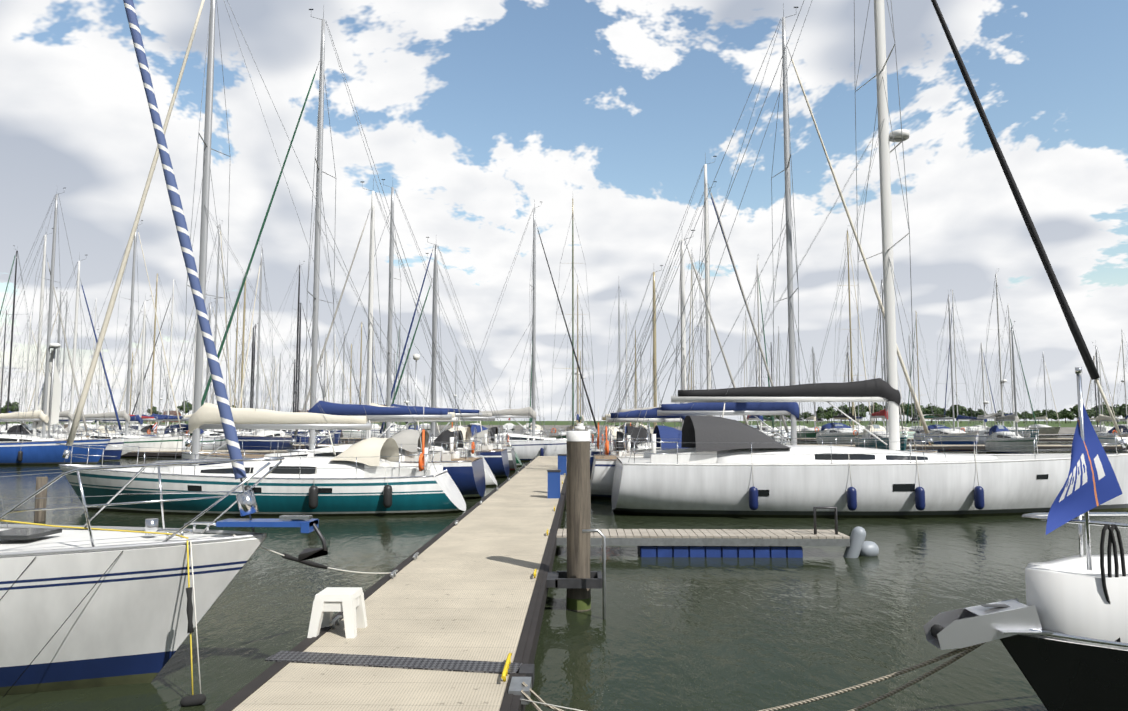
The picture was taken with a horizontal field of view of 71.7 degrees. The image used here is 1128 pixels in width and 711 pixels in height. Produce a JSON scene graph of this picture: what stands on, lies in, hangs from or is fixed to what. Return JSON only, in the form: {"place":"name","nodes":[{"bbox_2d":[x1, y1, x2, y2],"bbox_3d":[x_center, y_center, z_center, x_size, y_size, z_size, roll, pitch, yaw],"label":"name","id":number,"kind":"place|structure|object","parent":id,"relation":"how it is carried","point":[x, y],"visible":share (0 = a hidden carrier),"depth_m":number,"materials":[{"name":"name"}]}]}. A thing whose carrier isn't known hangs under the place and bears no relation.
{"place":"outdoors","nodes":[
{"label":"outdoors","id":0,"kind":"place"},
{"bbox_2d":[0,421,1126,433],"bbox_3d":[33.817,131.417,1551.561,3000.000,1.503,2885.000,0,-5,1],"label":"grass mat","id":1,"kind":"object","parent":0,"point":[1067,427],"depth_m":365.80,"materials":[{"name":"plant"}]},
{"bbox_2d":[162,405,385,421],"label":"buildings","id":2,"kind":"structure","parent":1,"relation":"on","point":[172,412],"depth_m":635.29,"materials":[{"name":"black"}]},
{"bbox_2d":[1,400,1127,423],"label":"bank trees","id":3,"kind":"object","parent":1,"relation":"on","point":[830,413],"visible":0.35,"depth_m":378.87,"materials":[{"name":"green plant"}]},
{"bbox_2d":[0,425,1127,710],"bbox_3d":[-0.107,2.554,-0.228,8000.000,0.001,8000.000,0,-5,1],"label":"water","id":4,"kind":"structure","parent":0,"point":[696,633],"depth_m":10.58,"materials":[{"name":"green liquid"}]},
{"bbox_2d":[0,228,91,439],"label":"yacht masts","id":5,"kind":"object","parent":4,"relation":"on","point":[53,397],"visible":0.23,"depth_m":46.73,"materials":[{"name":"white metal"}]},
{"bbox_2d":[0,371,235,428],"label":"sailboats","id":6,"kind":"object","parent":4,"relation":"on","point":[135,425],"visible":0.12,"depth_m":225.79,"materials":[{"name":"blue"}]},
{"bbox_2d":[0,192,279,465],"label":"sailboats","id":7,"kind":"object","parent":4,"relation":"on","point":[24,449],"visible":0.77,"depth_m":50.94,"materials":[{"name":"blue"}]},
{"bbox_2d":[0,0,327,706],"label":"sailboat","id":8,"kind":"object","parent":4,"relation":"on","point":[96,606],"visible":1,"depth_m":7.43,"materials":[{"name":"silver plastic"}]},
{"bbox_2d":[79,353,396,427],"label":"sailboats","id":9,"kind":"object","parent":4,"relation":"on","point":[275,365],"visible":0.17,"depth_m":156.59,"materials":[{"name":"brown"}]},
{"bbox_2d":[111,261,384,443],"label":"sailboats","id":10,"kind":"object","parent":4,"relation":"on","point":[296,400],"visible":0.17,"depth_m":89.83,"materials":[{"name":"silver"}]},
{"bbox_2d":[56,0,466,516],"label":"white yacht","id":11,"kind":"object","parent":4,"relation":"on","point":[361,478],"visible":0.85,"depth_m":21.61,"materials":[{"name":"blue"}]},
{"bbox_2d":[0,245,592,443],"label":"sailboats","id":12,"kind":"object","parent":4,"relation":"on","point":[357,433],"visible":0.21,"depth_m":77.83,"materials":[{"name":"blue"}]},
{"bbox_2d":[0,199,596,449],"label":"sailboats","id":13,"kind":"object","parent":4,"relation":"on","point":[257,438],"visible":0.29,"depth_m":61.61,"materials":[{"name":"blue"}]},
{"bbox_2d":[214,454,566,710],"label":"dock","id":14,"kind":"object","parent":4,"relation":"on","point":[455,611],"visible":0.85,"depth_m":7.93,"materials":[{"name":"wood"}]},
{"bbox_2d":[307,587,367,637],"bbox_3d":[-2.268,2.576,7.861,0.465,0.400,0.465,0,-5,1],"label":"step stool","id":15,"kind":"object","parent":14,"relation":"on","point":[349,602],"visible":1,"depth_m":7.69,"materials":[{"name":"white plastic"}]},
{"bbox_2d":[364,350,535,429],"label":"sailboats","id":16,"kind":"object","parent":4,"relation":"on","point":[510,426],"visible":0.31,"depth_m":221.83,"materials":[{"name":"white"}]},
{"bbox_2d":[41,254,1038,453],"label":"sailboats","id":17,"kind":"object","parent":4,"relation":"on","point":[994,443],"visible":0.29,"depth_m":61.60,"materials":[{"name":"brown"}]},
{"bbox_2d":[180,4,939,498],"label":"sailboats","id":18,"kind":"object","parent":4,"relation":"on","point":[478,460],"visible":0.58,"depth_m":28.57,"materials":[{"name":"blue"}]},
{"bbox_2d":[23,423,1127,521],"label":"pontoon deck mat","id":19,"kind":"object","parent":4,"relation":"on","point":[40,516],"visible":0.21,"depth_m":55.37,"materials":[{"name":"wood"}]},
{"bbox_2d":[413,354,419,429],"bbox_3d":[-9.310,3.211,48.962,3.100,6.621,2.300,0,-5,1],"label":"lamp post","id":20,"kind":"object","parent":19,"relation":"on","point":[416,357],"visible":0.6,"depth_m":49.06,"materials":[{"name":"white metal"}]},
{"bbox_2d":[546,431,605,618],"bbox_3d":[0.126,2.994,10.585,0.855,3.920,0.876,0,-5,1],"label":"mooring post","id":21,"kind":"object","parent":4,"relation":"on","point":[578,579],"visible":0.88,"depth_m":10.65,"materials":[{"name":"brown wood"}]},
{"bbox_2d":[233,535,985,710],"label":"mooring lines","id":22,"kind":"object","parent":4,"relation":"on","point":[965,650],"visible":0.9,"depth_m":5.44,"materials":[{"name":"beige fabric"}]},
{"bbox_2d":[557,507,878,557],"bbox_3d":[2.920,3.539,15.119,6.184,1.252,0.957,0,-5,1],"label":"floating dock","id":23,"kind":"object","parent":4,"relation":"on","point":[752,543],"visible":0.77,"depth_m":14.69,"materials":[{"name":"grey"}]},
{"bbox_2d":[603,230,1030,444],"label":"sailboats","id":24,"kind":"object","parent":4,"relation":"on","point":[834,432],"visible":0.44,"depth_m":74.62,"materials":[{"name":"blue"}]},
{"bbox_2d":[611,0,1127,517],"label":"yacht","id":25,"kind":"object","parent":4,"relation":"on","point":[715,466],"visible":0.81,"depth_m":21.21,"materials":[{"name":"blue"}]},
{"bbox_2d":[738,289,1127,444],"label":"sailboats","id":26,"kind":"object","parent":4,"relation":"on","point":[1108,438],"visible":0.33,"depth_m":103.53,"materials":[{"name":"blue"}]},
{"bbox_2d":[898,329,1127,433],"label":"sailboats","id":27,"kind":"object","parent":4,"relation":"on","point":[1045,429],"visible":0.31,"depth_m":140.46,"materials":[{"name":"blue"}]},
{"bbox_2d":[923,367,1127,710],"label":"boat","id":28,"kind":"object","parent":4,"relation":"on","point":[1062,635],"visible":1,"depth_m":5.02,"materials":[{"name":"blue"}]},
{"bbox_2d":[0,0,1127,420],"label":"sky","id":29,"kind":"structure","parent":0,"point":[474,112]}
]}

